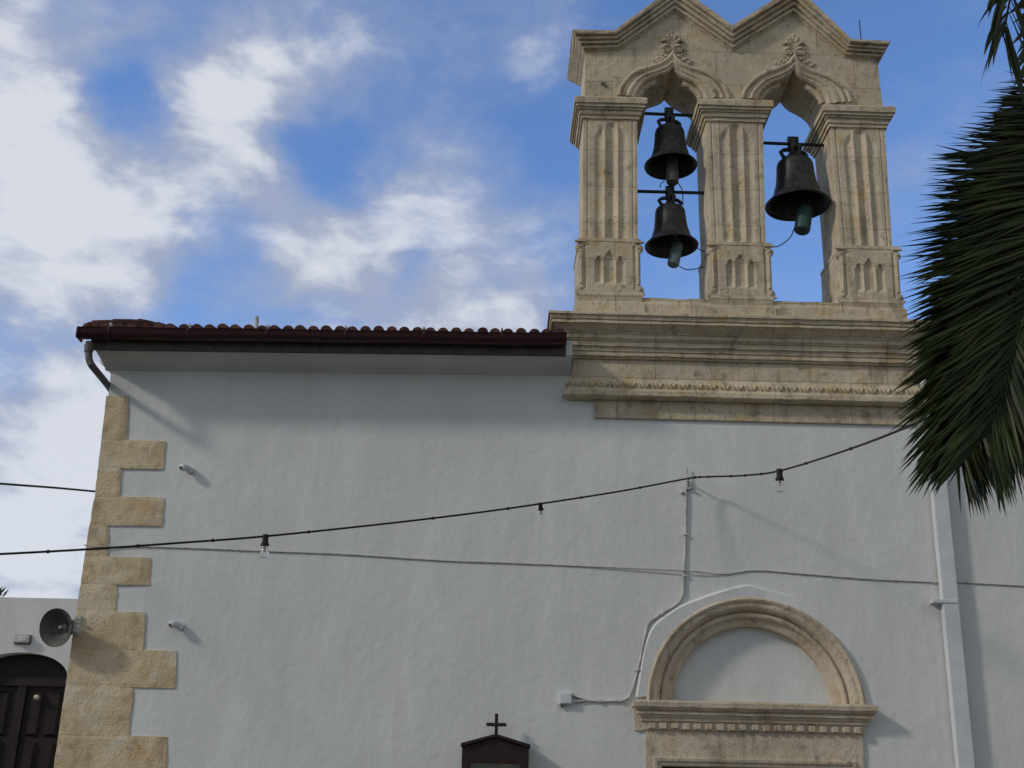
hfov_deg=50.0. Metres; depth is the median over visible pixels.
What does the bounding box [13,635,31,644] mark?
wall lamp
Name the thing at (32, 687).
door
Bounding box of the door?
[0,654,66,767]
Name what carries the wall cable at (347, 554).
attached to the church
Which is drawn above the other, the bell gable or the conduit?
the bell gable
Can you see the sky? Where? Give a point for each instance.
(411, 164)
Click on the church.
(324, 656)
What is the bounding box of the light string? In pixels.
[0,416,927,557]
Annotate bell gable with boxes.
[547,0,931,425]
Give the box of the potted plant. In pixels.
[0,586,7,596]
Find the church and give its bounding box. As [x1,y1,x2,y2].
[54,316,1023,767]
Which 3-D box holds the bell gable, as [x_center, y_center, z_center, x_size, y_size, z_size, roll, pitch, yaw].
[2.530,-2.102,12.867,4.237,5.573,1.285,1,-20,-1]
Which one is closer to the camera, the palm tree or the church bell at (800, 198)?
the palm tree
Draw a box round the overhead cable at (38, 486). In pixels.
[0,483,94,491]
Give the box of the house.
[0,597,77,767]
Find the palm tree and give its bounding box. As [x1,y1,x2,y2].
[888,0,1023,518]
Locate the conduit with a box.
[573,467,692,702]
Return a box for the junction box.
[559,692,584,707]
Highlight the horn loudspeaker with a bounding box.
[39,608,81,646]
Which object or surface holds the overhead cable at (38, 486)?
attached to the church
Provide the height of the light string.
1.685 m
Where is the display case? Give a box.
[461,714,529,767]
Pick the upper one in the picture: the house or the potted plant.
the potted plant
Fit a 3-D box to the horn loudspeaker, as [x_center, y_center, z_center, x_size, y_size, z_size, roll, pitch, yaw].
[-4.393,2.387,10.674,0.354,0.363,0.387,1,-20,-1]
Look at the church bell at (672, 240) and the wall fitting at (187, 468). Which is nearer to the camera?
the wall fitting at (187, 468)
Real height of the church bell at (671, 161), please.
1.323 m
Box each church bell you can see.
[644,107,696,204]
[645,186,704,269]
[765,136,830,246]
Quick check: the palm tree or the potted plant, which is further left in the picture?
the potted plant
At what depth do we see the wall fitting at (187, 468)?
11.23 m
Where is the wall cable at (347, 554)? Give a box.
[84,544,1023,586]
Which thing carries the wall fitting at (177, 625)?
attached to the church
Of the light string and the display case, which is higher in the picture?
the light string
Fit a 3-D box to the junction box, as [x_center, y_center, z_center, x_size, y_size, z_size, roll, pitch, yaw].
[0.615,3.050,10.578,0.329,0.142,0.058,1,-20,-1]
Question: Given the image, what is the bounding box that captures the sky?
[0,0,1023,598]
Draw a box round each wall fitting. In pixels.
[168,620,183,629]
[179,464,193,473]

